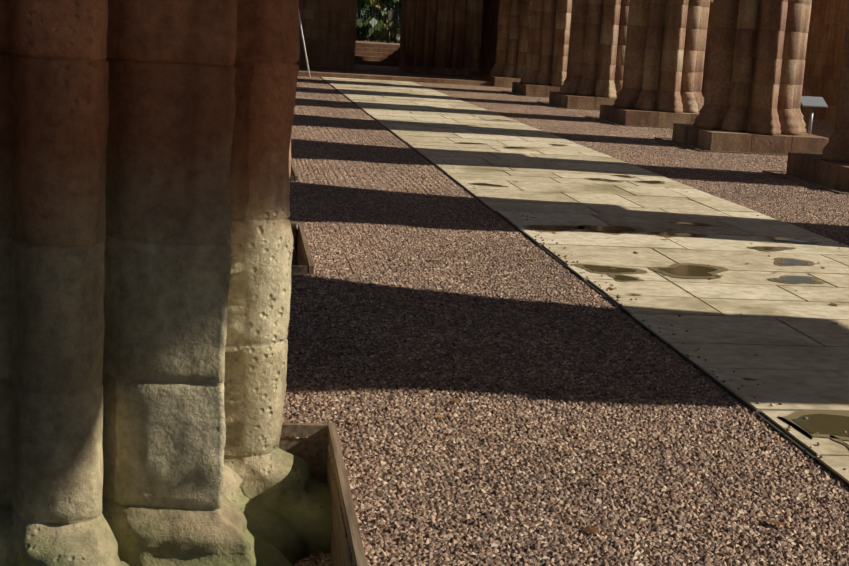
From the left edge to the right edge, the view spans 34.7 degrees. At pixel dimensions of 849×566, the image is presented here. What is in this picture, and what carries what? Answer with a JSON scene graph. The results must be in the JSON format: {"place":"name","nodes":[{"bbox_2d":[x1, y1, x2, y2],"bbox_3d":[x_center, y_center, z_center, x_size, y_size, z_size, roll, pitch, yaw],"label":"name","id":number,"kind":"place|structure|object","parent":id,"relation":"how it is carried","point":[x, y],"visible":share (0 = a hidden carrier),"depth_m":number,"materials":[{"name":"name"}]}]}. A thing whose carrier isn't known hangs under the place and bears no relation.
{"place":"outdoors","nodes":[
{"label":"outdoors","id":0,"kind":"place"},
{"bbox_2d":[294,230,332,565],"bbox_3d":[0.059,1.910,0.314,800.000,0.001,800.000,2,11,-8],"label":"gravel ground","id":1,"kind":"structure","parent":0,"point":[318,559],"depth_m":4.97,"materials":[{"name":"brown gravel"}]},
{"bbox_2d":[0,0,331,565],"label":"pier","id":2,"kind":"structure","parent":1,"relation":"on","point":[146,242],"depth_m":4.34,"materials":[{"name":"stone"}]},
{"bbox_2d":[289,140,299,264],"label":"pier","id":3,"kind":"structure","parent":1,"relation":"on","point":[294,261],"depth_m":9.76,"materials":[{"name":"stone"}]},
{"bbox_2d":[354,40,399,69],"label":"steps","id":4,"kind":"structure","parent":1,"relation":"on","point":[374,55],"depth_m":52.26,"materials":[{"name":"stone"}]},
{"bbox_2d":[356,15,400,42],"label":"shrub foliage","id":5,"kind":"object","parent":4,"relation":"on","point":[361,24],"visible":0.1,"depth_m":59.81,"materials":[{"name":"green plant"}]},
{"bbox_2d":[356,0,401,42],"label":"iron railings","id":6,"kind":"object","parent":4,"relation":"on","point":[397,12],"visible":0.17,"depth_m":57.99,"materials":[{"name":"black metal"}]},
{"bbox_2d":[357,0,401,41],"bbox_3d":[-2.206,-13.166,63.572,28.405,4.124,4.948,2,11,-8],"label":"tree","id":7,"kind":"object","parent":4,"relation":"on","point":[380,15],"visible":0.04,"depth_m":63.09,"materials":[{"name":"green plant"}]},
{"bbox_2d":[387,6,393,42],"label":"street lantern","id":8,"kind":"object","parent":4,"relation":"on","point":[389,15],"visible":1,"depth_m":56.97,"materials":[{"name":"black metal"}]},
{"bbox_2d":[279,85,848,565],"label":"timber edging frames","id":9,"kind":"structure","parent":1,"relation":"on","point":[313,453],"depth_m":5.36,"materials":[{"name":"brown wood"}]},
{"bbox_2d":[298,66,493,85],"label":"step","id":10,"kind":"object","parent":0,"point":[376,74],"visible":0.31,"depth_m":41.75,"materials":[{"name":"brown stone"}]},
{"bbox_2d":[298,8,310,76],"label":"scaffold poles","id":11,"kind":"object","parent":10,"relation":"on","point":[304,45],"visible":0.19,"depth_m":40.14,"materials":[{"name":"silver metal"}]},
{"bbox_2d":[295,0,356,68],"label":"wall","id":12,"kind":"structure","parent":10,"relation":"on","point":[329,30],"depth_m":45.75,"materials":[{"name":"brown stone"}]},
{"bbox_2d":[404,0,481,74],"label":"wooden door","id":13,"kind":"structure","parent":10,"relation":"on","point":[430,68],"depth_m":46.10,"materials":[{"name":"brown wood"}]},
{"bbox_2d":[479,0,498,76],"bbox_3d":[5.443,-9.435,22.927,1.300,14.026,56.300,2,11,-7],"label":"column","id":14,"kind":"structure","parent":10,"relation":"on","point":[490,12],"depth_m":44.75,"materials":[{"name":"stone"}]},
{"bbox_2d":[399,0,712,74],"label":"wall","id":15,"kind":"structure","parent":10,"relation":"on","point":[473,18],"depth_m":46.31,"materials":[{"name":"brown stone"}]},
{"bbox_2d":[701,0,848,121],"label":"aisle wall","id":16,"kind":"structure","parent":10,"relation":"on","point":[825,45],"depth_m":32.78,"materials":[{"name":"stone"}]},
{"bbox_2d":[282,76,848,565],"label":"gravel ground","id":17,"kind":"structure","parent":0,"point":[518,444],"depth_m":6.33,"materials":[{"name":"brown gravel"}]},
{"bbox_2d":[291,98,837,533],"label":"fallen leaves","id":18,"kind":"object","parent":17,"relation":"on","point":[590,529],"visible":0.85,"depth_m":7.82,"materials":[{"name":"brown plant"}]},
{"bbox_2d":[320,77,848,486],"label":"flagstone paving","id":19,"kind":"structure","parent":17,"relation":"on","point":[797,342],"depth_m":10.71,"materials":[{"name":"beige stone"}]},
{"bbox_2d":[386,118,846,469],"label":"stray pebbles","id":20,"kind":"object","parent":19,"relation":"on","point":[723,381],"visible":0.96,"depth_m":7.72,"materials":[{"name":"brown gravel"}]},
{"bbox_2d":[455,119,848,447],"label":"puddles","id":21,"kind":"object","parent":19,"relation":"on","point":[832,424],"visible":0.92,"depth_m":9.67,"materials":[{"name":"brown liquid"}]},
{"bbox_2d":[470,71,848,191],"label":"column plinths","id":22,"kind":"object","parent":17,"relation":"on","point":[803,151],"visible":0.62,"depth_m":21.32,"materials":[{"name":"stone"}]},
{"bbox_2d":[490,0,530,77],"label":"pier","id":23,"kind":"structure","parent":22,"relation":"on","point":[512,39],"depth_m":41.79,"materials":[{"name":"stone"}]},
{"bbox_2d":[520,0,571,86],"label":"pier","id":24,"kind":"structure","parent":22,"relation":"on","point":[548,41],"depth_m":36.66,"materials":[{"name":"stone"}]},
{"bbox_2d":[559,0,629,97],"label":"pier","id":25,"kind":"structure","parent":22,"relation":"on","point":[597,46],"depth_m":31.60,"materials":[{"name":"stone"}]},
{"bbox_2d":[613,0,709,112],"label":"pier","id":26,"kind":"structure","parent":22,"relation":"on","point":[665,47],"depth_m":26.56,"materials":[{"name":"stone"}]},
{"bbox_2d":[693,0,811,135],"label":"pier","id":27,"kind":"structure","parent":22,"relation":"on","point":[755,67],"depth_m":21.47,"materials":[{"name":"stone"}]},
{"bbox_2d":[820,5,848,162],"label":"pier","id":28,"kind":"structure","parent":22,"relation":"on","point":[836,148],"depth_m":16.76,"materials":[{"name":"stone"}]},
{"bbox_2d":[801,96,827,133],"bbox_3d":[6.470,-2.679,22.793,0.440,0.880,0.260,2,11,-8],"label":"lectern sign","id":29,"kind":"object","parent":17,"relation":"on","point":[810,101],"visible":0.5,"depth_m":22.73,"materials":[{"name":"grey metal"}]}
]}

